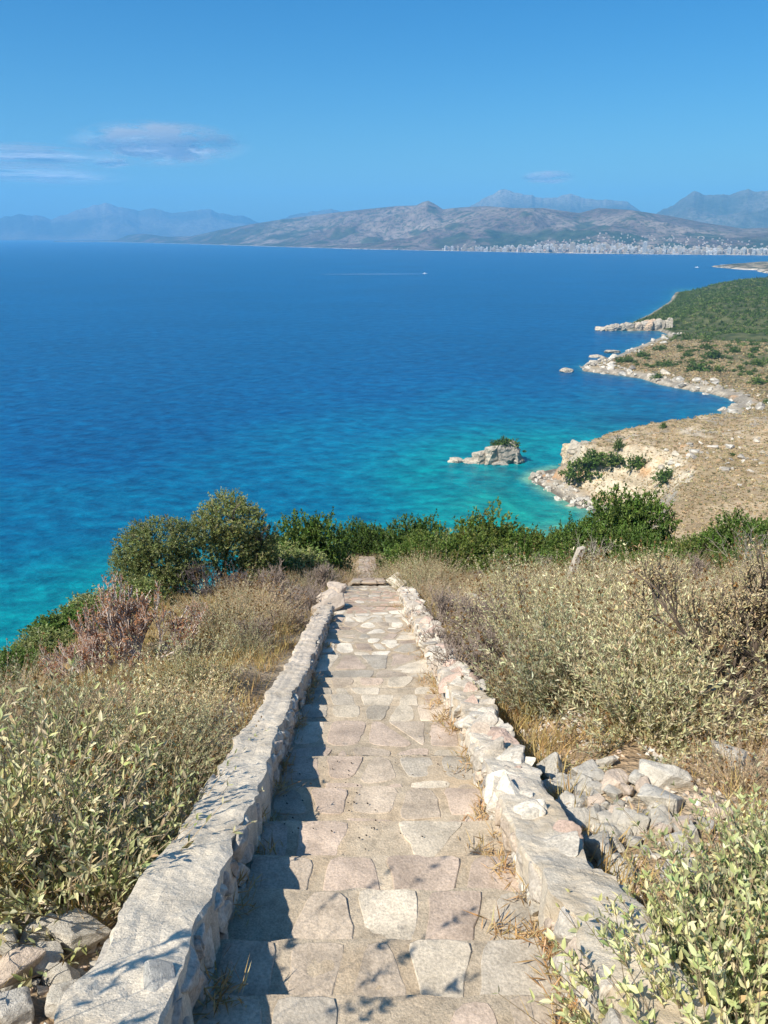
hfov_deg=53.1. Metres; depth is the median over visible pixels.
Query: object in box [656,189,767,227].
mountain range
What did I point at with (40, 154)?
cloud
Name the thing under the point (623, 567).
sage shrub
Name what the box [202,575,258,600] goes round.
dry sage
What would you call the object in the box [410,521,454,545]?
green bush
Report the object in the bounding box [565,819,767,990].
sage shrub
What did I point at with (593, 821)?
rock
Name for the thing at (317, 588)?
twiggy bush
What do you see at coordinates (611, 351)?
sea rock
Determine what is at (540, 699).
sage shrub
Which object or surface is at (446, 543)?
green bush
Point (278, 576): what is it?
twiggy bush
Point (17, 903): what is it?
sage shrub
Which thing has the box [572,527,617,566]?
dead spray
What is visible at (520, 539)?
green bush
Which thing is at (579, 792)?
rock
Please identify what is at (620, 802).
rock
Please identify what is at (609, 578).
sage shrub
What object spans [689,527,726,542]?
green bush
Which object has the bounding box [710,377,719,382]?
boulder
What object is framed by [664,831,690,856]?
rock
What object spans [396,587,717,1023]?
stone wall
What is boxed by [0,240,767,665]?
sea
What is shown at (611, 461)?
scrub bush
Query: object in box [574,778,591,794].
rock
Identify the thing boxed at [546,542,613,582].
dry sage
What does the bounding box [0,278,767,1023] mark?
hillside
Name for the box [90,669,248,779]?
sage shrub
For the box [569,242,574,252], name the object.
tower block
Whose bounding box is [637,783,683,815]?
rock
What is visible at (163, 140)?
cloud
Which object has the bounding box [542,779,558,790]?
rock
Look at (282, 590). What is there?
twiggy bush
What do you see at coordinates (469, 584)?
dry sage
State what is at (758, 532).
green bush
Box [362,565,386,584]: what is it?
dry sage
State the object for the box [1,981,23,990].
rock
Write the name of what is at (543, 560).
dead spray
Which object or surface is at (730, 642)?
withered shrub
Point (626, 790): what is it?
rock
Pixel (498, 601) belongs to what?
withered shrub
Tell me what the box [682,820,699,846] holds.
rock
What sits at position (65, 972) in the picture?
rock
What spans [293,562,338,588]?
dry sage
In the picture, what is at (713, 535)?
green bush
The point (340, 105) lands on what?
sky
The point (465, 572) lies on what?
dry sage
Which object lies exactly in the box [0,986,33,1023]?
rock
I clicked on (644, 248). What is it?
tower block
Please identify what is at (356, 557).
dry sage
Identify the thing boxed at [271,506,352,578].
green bush
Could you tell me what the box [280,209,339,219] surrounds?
mountain range
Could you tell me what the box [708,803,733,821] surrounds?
rock
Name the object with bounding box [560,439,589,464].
cliff
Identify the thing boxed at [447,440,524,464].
sea rock
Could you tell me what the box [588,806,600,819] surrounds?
rock
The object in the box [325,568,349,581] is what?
dry sage
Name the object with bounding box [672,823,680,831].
rock
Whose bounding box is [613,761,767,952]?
sage shrub
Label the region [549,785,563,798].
rock
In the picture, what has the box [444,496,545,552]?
green bush
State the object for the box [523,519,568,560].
green bush
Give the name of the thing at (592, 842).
rock
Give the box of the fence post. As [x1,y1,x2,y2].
[565,546,584,588]
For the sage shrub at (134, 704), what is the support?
on the hillside
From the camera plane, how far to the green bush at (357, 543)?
41.75 m
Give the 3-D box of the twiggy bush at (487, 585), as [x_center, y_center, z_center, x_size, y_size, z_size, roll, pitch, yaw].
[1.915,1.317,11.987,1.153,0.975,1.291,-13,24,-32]
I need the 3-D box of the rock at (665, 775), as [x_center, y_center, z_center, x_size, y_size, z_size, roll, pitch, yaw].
[1.619,1.526,4.422,0.308,0.181,0.180,0,20,1]
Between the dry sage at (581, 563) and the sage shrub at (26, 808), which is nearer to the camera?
the sage shrub at (26, 808)
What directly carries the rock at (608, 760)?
on the hillside
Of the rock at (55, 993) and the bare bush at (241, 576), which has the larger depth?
the bare bush at (241, 576)
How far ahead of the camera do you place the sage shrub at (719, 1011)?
2.08 m
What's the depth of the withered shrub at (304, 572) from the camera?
19.61 m
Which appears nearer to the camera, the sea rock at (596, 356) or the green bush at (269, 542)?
the green bush at (269, 542)
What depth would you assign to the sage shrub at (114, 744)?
3.90 m
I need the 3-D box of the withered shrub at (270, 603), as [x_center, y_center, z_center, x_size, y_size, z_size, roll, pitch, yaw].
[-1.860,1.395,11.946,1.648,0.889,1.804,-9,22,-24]
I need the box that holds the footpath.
[348,556,388,585]
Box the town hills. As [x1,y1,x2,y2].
[54,201,767,254]
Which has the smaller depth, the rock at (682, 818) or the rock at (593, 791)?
the rock at (682, 818)
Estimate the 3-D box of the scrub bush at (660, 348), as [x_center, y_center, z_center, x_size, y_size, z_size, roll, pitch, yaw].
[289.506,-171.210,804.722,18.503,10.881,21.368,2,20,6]
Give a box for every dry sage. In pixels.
[18,669,62,688]
[87,655,140,685]
[100,687,292,803]
[146,557,294,644]
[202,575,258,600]
[207,573,237,594]
[219,575,272,606]
[236,590,307,633]
[268,564,321,594]
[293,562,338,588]
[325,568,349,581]
[326,564,363,585]
[340,565,365,584]
[346,552,364,562]
[351,557,367,569]
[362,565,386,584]
[365,560,401,577]
[369,557,405,585]
[403,541,475,589]
[447,563,476,579]
[450,569,497,594]
[453,571,484,589]
[516,561,542,576]
[523,563,571,594]
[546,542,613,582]
[546,591,634,642]
[553,603,663,668]
[577,556,631,579]
[606,583,732,667]
[612,538,687,581]
[668,562,759,645]
[670,545,721,569]
[687,540,766,602]
[689,561,740,596]
[693,562,739,585]
[715,525,767,593]
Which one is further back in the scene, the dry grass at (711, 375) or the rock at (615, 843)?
the dry grass at (711, 375)
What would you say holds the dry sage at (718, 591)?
on the hillside
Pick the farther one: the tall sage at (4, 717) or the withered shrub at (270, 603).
the withered shrub at (270, 603)
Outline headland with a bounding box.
[712,261,767,272]
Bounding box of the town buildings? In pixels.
[442,233,767,254]
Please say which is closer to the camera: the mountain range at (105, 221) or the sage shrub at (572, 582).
the sage shrub at (572, 582)
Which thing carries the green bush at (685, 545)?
on the hillside
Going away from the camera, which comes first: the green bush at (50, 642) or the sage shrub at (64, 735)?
the sage shrub at (64, 735)
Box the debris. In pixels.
[283,761,446,849]
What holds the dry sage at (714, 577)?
on the hillside
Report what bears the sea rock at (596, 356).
in the sea
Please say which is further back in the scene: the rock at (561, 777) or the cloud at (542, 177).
the cloud at (542, 177)
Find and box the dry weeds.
[193,601,580,1023]
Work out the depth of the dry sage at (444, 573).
17.45 m
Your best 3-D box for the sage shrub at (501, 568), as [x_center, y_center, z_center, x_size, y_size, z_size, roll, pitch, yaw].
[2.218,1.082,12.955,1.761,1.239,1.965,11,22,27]
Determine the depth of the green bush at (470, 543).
22.94 m
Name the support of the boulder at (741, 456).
on the hillside
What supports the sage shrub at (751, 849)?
on the hillside
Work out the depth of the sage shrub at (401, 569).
17.99 m
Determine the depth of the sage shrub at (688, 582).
9.91 m
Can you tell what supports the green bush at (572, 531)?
on the hillside
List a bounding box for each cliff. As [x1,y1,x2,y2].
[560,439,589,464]
[595,317,672,330]
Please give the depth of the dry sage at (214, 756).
4.78 m
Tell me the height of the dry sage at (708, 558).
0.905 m
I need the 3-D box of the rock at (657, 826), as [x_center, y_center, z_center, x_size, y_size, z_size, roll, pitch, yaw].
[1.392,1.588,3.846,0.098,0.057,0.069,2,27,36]
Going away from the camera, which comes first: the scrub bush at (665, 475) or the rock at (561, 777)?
the rock at (561, 777)
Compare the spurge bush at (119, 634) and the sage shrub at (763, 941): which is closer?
the sage shrub at (763, 941)
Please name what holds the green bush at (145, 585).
on the hillside
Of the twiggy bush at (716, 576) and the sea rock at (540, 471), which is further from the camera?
the sea rock at (540, 471)
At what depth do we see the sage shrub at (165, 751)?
4.61 m
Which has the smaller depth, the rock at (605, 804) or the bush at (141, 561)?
the rock at (605, 804)
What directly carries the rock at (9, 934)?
on the hillside
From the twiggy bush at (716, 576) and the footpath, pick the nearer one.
the twiggy bush at (716, 576)
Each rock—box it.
[0,920,18,955]
[0,946,45,987]
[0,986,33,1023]
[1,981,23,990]
[19,913,56,943]
[19,941,62,977]
[29,979,40,991]
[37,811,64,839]
[40,962,79,987]
[44,979,77,1018]
[46,908,110,957]
[76,968,85,975]
[198,788,203,800]
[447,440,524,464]
[536,470,545,473]
[536,752,565,778]
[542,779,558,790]
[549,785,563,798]
[553,775,573,792]
[553,776,570,789]
[555,790,576,809]
[559,367,573,372]
[565,808,591,829]
[569,759,604,781]
[569,778,574,789]
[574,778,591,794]
[575,795,587,807]
[576,773,593,780]
[576,790,585,795]
[583,830,611,862]
[584,781,603,793]
[587,789,598,795]
[587,793,605,805]
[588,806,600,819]
[589,354,601,357]
[590,818,599,826]
[595,756,617,768]
[595,823,622,840]
[596,810,612,822]
[598,853,633,885]
[600,801,608,808]
[602,768,629,792]
[602,784,622,799]
[604,350,620,352]
[608,805,625,812]
[610,837,624,852]
[612,806,636,822]
[613,799,624,805]
[614,822,627,838]
[617,811,647,835]
[620,783,633,795]
[625,826,632,835]
[626,835,642,846]
[628,769,644,784]
[630,813,649,829]
[635,776,649,792]
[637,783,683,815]
[638,759,693,788]
[639,844,651,860]
[647,803,653,809]
[648,808,671,820]
[650,814,672,834]
[651,822,671,834]
[653,802,671,818]
[659,857,701,894]
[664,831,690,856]
[672,815,693,831]
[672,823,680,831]
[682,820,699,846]
[696,816,716,830]
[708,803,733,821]
[710,740,756,775]
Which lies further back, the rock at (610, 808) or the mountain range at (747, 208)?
the mountain range at (747, 208)
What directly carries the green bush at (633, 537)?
on the hillside
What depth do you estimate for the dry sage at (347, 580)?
20.20 m
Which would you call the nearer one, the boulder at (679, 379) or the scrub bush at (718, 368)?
the boulder at (679, 379)
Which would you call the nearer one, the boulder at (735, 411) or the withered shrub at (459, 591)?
the withered shrub at (459, 591)
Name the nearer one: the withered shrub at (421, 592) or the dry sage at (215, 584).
the withered shrub at (421, 592)
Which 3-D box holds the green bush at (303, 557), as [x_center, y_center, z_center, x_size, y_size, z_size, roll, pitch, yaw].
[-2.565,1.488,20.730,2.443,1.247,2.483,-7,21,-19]
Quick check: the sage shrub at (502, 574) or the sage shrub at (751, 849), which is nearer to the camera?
the sage shrub at (751, 849)
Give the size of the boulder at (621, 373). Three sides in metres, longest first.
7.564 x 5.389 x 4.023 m
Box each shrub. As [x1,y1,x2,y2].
[0,627,189,792]
[0,632,71,735]
[0,643,66,708]
[0,648,176,863]
[0,663,184,945]
[0,674,31,743]
[0,714,257,988]
[18,727,263,879]
[24,637,229,776]
[52,668,136,721]
[53,688,268,808]
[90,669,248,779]
[109,602,257,700]
[116,647,256,744]
[196,608,284,661]
[206,594,247,617]
[207,576,237,598]
[215,568,319,618]
[257,569,304,592]
[291,561,315,582]
[376,544,451,586]
[377,554,414,575]
[383,551,456,594]
[396,566,475,602]
[404,569,486,616]
[435,580,475,606]
[436,543,621,673]
[448,575,549,639]
[454,557,649,674]
[454,558,692,733]
[457,547,571,622]
[460,611,633,720]
[462,538,564,599]
[481,563,519,587]
[483,581,767,780]
[492,907,767,1023]
[497,538,642,639]
[499,543,767,745]
[516,555,629,622]
[526,559,711,685]
[527,862,767,1023]
[538,560,563,579]
[540,554,585,602]
[548,534,692,611]
[552,831,767,1023]
[565,524,712,602]
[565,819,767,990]
[582,557,715,626]
[582,799,767,1023]
[602,556,624,574]
[611,553,759,670]
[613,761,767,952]
[618,556,743,625]
[651,788,767,923]
[653,779,767,882]
[660,702,767,816]
[661,547,696,574]
[687,586,765,679]
[689,570,767,734]
[714,624,767,698]
[717,551,764,575]
[735,672,767,754]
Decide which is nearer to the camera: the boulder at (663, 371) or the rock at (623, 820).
the rock at (623, 820)
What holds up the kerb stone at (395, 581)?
on the hillside
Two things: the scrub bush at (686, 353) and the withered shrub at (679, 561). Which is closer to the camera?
the withered shrub at (679, 561)
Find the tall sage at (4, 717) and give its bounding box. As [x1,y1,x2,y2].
[0,686,27,731]
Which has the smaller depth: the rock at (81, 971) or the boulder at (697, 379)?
the rock at (81, 971)
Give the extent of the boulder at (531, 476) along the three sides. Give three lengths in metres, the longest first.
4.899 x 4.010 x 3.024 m
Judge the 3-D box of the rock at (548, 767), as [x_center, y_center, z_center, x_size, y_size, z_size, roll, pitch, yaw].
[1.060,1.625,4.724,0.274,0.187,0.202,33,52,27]
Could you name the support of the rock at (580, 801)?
on the hillside
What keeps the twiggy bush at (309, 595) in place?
on the hillside
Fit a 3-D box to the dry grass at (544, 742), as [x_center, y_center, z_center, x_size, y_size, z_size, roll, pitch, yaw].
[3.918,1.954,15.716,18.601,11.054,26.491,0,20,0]
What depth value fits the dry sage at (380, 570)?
21.23 m
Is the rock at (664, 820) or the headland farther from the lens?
the headland
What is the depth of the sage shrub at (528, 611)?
7.86 m
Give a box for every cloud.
[0,145,82,165]
[0,167,89,181]
[94,123,231,162]
[100,160,124,166]
[527,171,568,182]
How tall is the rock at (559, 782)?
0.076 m
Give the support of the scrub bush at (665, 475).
on the hillside
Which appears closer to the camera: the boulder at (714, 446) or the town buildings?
the boulder at (714, 446)
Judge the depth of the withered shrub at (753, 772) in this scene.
4.43 m
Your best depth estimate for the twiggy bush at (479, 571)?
19.35 m
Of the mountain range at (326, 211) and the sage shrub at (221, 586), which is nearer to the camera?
the sage shrub at (221, 586)
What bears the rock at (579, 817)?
on the hillside
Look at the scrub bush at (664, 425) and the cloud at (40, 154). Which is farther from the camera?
the cloud at (40, 154)
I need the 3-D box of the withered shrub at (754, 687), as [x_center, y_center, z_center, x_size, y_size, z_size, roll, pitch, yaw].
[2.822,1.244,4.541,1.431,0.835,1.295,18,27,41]
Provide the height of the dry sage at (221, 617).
1.057 m
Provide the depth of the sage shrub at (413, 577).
16.45 m
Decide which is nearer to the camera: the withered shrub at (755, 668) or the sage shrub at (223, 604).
the withered shrub at (755, 668)
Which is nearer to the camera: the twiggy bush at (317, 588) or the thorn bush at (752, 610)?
the thorn bush at (752, 610)
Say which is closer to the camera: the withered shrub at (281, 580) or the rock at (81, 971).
the rock at (81, 971)
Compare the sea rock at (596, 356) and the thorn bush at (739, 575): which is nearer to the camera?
the thorn bush at (739, 575)
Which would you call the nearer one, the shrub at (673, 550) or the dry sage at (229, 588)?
the dry sage at (229, 588)
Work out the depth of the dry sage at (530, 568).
19.77 m
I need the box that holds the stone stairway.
[192,586,575,1023]
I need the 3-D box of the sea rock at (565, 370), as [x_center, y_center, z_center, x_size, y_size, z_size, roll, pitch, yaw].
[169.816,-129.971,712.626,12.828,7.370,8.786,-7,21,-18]
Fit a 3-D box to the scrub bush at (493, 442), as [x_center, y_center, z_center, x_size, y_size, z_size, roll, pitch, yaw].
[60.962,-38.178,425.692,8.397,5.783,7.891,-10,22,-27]
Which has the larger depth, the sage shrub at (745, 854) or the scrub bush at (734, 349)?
the scrub bush at (734, 349)
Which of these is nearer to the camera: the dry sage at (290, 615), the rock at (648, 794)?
the rock at (648, 794)
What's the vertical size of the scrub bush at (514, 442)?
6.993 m
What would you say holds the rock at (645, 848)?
on the hillside
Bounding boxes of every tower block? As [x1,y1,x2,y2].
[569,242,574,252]
[642,241,647,253]
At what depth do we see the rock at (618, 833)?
3.85 m
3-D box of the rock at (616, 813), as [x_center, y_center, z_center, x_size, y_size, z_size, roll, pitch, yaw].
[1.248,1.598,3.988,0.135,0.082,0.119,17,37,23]
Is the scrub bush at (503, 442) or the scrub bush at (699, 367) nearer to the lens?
the scrub bush at (503, 442)
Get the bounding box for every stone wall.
[54,605,334,1023]
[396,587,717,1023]
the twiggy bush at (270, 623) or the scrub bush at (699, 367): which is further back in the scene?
the scrub bush at (699, 367)
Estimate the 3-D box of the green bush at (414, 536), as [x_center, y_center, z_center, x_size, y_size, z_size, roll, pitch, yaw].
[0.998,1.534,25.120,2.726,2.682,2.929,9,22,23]
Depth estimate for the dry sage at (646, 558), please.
16.24 m
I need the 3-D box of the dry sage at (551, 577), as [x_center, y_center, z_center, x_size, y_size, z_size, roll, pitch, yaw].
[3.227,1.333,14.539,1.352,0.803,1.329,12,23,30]
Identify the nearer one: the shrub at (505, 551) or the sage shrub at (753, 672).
the sage shrub at (753, 672)
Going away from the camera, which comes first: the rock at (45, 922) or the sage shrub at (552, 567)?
the rock at (45, 922)
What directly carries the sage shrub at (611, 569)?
on the hillside
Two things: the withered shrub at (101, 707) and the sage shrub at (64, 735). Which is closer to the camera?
the sage shrub at (64, 735)
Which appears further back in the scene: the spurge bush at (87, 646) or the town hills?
the town hills
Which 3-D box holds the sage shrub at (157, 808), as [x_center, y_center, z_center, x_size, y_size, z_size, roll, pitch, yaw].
[-1.157,1.399,3.628,0.963,0.669,1.147,14,24,33]
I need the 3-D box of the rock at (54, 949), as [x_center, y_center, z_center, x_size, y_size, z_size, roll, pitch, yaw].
[-1.242,1.613,2.744,0.168,0.101,0.147,13,8,-2]
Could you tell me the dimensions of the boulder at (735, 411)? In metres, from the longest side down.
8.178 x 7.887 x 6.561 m
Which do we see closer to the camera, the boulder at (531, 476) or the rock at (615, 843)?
the rock at (615, 843)
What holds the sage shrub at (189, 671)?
on the hillside
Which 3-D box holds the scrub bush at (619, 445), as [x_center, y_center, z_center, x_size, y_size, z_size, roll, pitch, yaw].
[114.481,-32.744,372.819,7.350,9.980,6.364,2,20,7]
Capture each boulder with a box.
[528,474,535,479]
[554,496,561,500]
[618,371,625,375]
[660,369,669,373]
[672,450,679,456]
[676,377,684,381]
[689,387,699,391]
[689,449,699,453]
[692,377,700,381]
[707,445,718,448]
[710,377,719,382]
[719,466,730,470]
[725,444,734,448]
[727,409,738,413]
[737,454,746,459]
[755,402,764,408]
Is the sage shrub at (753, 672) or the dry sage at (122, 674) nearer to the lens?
the sage shrub at (753, 672)
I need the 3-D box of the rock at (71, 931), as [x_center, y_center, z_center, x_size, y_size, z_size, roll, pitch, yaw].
[-1.164,1.607,2.917,0.218,0.131,0.191,4,3,-35]
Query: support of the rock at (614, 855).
on the hillside
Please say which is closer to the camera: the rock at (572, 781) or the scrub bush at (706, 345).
the rock at (572, 781)
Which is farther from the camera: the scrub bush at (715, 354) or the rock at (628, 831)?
the scrub bush at (715, 354)
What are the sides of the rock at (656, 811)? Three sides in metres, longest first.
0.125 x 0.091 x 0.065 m
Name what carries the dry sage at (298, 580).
on the hillside
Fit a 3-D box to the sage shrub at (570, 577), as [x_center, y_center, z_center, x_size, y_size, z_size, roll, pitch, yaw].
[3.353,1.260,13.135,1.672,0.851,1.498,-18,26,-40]
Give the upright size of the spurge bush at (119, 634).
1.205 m
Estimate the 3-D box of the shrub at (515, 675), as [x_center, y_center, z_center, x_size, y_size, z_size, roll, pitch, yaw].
[1.326,1.322,6.337,1.435,0.823,1.586,0,20,-1]
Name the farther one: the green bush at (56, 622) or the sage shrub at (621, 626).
the green bush at (56, 622)
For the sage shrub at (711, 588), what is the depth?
8.17 m
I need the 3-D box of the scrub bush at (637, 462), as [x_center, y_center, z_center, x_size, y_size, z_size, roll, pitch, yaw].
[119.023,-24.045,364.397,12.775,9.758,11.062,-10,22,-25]
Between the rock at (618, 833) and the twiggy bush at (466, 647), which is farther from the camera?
the twiggy bush at (466, 647)
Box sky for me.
[0,0,767,222]
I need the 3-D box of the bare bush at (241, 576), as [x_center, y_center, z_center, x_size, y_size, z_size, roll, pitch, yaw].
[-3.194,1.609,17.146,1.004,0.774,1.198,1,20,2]
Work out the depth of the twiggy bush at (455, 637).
8.94 m
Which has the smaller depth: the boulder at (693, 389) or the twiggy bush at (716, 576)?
the twiggy bush at (716, 576)
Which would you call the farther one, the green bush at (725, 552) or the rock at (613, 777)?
the green bush at (725, 552)
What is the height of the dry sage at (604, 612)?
0.733 m
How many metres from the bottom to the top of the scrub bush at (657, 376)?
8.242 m
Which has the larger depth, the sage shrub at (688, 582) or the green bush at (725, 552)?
the green bush at (725, 552)
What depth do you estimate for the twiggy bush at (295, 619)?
11.16 m
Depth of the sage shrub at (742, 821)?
3.43 m
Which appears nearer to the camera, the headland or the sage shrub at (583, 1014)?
the sage shrub at (583, 1014)
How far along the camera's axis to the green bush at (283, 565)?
19.63 m
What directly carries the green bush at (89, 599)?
on the hillside
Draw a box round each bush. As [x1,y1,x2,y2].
[0,642,53,685]
[9,622,77,659]
[15,600,102,641]
[33,571,205,673]
[38,626,117,684]
[51,583,160,623]
[105,511,224,596]
[114,572,174,607]
[174,559,238,597]
[180,597,216,628]
[188,487,281,589]
[219,564,258,594]
[225,609,278,654]
[233,524,290,580]
[248,536,337,582]
[251,559,311,595]
[253,555,296,581]
[264,579,323,610]
[268,586,301,614]
[269,600,321,632]
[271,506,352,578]
[298,579,326,604]
[304,561,347,590]
[332,516,383,559]
[335,543,353,576]
[356,523,401,557]
[374,508,448,577]
[381,523,457,573]
[395,534,467,576]
[398,586,468,628]
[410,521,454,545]
[416,611,475,653]
[421,623,529,686]
[428,627,502,680]
[435,583,532,645]
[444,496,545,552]
[445,528,513,574]
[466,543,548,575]
[468,569,487,581]
[473,565,549,606]
[488,439,502,447]
[494,436,509,447]
[495,525,547,559]
[506,437,519,448]
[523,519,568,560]
[527,531,586,565]
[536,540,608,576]
[551,511,622,561]
[557,451,602,484]
[575,448,610,469]
[581,482,682,561]
[587,451,626,468]
[589,557,638,592]
[597,523,670,567]
[611,548,654,573]
[612,434,625,453]
[615,354,627,362]
[621,538,767,727]
[623,355,632,361]
[623,453,652,470]
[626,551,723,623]
[635,349,650,357]
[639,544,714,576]
[649,372,664,378]
[650,462,674,486]
[651,343,667,350]
[657,358,677,365]
[659,422,666,428]
[662,531,722,573]
[677,552,720,584]
[682,351,693,356]
[683,361,720,371]
[683,507,767,571]
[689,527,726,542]
[689,575,737,601]
[699,341,711,348]
[702,346,729,358]
[708,546,767,578]
[712,365,727,371]
[724,566,760,588]
[727,556,767,598]
[728,344,741,352]
[728,520,767,550]
[742,376,767,384]
[747,345,759,350]
[750,358,766,364]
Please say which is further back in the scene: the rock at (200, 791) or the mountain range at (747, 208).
the mountain range at (747, 208)
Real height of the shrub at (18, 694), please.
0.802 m
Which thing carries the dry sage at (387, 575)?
on the hillside
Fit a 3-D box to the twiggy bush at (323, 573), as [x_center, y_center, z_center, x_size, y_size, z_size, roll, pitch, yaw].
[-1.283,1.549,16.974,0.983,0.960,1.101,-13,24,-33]
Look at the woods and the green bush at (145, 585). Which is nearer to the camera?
the green bush at (145, 585)
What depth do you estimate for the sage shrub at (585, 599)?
7.36 m
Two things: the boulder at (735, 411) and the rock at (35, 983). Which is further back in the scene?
the boulder at (735, 411)
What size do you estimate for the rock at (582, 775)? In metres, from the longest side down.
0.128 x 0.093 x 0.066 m
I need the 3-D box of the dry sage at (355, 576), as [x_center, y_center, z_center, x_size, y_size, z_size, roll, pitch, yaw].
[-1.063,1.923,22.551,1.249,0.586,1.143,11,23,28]
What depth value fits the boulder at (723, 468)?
320.87 m
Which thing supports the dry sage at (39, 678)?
on the hillside
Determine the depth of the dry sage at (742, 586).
10.59 m
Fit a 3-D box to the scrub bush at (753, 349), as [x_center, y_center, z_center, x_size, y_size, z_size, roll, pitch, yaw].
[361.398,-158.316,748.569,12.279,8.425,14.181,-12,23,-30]
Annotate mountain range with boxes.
[0,203,258,239]
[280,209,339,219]
[470,189,639,212]
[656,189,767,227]
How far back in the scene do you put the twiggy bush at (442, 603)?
11.09 m
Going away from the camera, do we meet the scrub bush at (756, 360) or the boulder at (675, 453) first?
the boulder at (675, 453)
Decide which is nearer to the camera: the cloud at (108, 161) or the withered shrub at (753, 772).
the withered shrub at (753, 772)
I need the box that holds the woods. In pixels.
[630,276,767,366]
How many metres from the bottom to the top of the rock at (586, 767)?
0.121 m
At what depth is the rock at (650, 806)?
4.03 m
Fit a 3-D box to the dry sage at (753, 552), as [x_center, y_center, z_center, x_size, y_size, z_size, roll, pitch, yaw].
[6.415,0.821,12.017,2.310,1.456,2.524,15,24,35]
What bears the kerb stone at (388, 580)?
on the hillside
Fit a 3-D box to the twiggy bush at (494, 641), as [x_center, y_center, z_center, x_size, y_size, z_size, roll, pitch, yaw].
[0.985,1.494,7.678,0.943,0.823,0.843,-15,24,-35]
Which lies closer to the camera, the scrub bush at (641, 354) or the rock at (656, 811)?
the rock at (656, 811)
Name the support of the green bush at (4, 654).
on the hillside
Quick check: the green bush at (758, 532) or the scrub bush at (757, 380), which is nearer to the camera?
the green bush at (758, 532)
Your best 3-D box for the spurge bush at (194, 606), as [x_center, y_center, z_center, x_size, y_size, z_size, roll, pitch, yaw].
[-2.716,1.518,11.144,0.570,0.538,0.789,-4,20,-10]
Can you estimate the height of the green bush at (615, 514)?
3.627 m
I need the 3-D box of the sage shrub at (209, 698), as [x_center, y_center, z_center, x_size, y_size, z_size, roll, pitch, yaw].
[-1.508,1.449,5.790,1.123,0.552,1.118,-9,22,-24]
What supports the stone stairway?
on the hillside
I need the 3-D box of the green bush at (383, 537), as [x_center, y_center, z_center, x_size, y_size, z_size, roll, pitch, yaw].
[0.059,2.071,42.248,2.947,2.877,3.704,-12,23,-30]
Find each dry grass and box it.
[0,568,767,989]
[558,339,767,545]
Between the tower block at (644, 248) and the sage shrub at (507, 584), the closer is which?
the sage shrub at (507, 584)
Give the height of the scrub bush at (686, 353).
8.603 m
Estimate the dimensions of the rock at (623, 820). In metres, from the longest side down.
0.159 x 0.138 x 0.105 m
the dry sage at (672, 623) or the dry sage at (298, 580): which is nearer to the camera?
the dry sage at (672, 623)
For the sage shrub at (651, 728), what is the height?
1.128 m
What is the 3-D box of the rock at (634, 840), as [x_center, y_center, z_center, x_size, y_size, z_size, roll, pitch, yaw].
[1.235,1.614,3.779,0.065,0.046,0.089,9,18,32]
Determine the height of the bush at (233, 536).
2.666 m
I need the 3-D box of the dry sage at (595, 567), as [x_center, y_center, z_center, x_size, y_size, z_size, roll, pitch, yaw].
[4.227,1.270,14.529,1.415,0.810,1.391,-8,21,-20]
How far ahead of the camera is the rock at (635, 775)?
4.41 m
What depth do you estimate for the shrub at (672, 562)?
8.63 m
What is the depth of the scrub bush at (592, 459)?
375.37 m
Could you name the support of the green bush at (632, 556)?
on the hillside
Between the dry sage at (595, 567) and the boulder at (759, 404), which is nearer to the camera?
the dry sage at (595, 567)
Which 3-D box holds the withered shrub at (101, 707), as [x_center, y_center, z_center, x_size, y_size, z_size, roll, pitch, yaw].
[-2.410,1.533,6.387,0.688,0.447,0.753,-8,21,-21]
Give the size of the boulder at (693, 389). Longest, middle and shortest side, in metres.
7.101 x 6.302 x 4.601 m
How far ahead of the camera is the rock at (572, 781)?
4.55 m
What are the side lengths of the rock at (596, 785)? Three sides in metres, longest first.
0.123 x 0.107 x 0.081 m
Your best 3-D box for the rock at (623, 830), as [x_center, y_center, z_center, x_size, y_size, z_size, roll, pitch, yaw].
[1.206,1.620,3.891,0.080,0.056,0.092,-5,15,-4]
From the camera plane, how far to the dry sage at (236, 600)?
13.91 m
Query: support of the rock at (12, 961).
on the hillside
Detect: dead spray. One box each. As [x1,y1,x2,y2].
[537,553,552,566]
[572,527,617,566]
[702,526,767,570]
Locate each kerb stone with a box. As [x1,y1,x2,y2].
[386,572,403,583]
[392,579,406,587]
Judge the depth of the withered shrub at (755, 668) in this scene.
6.28 m

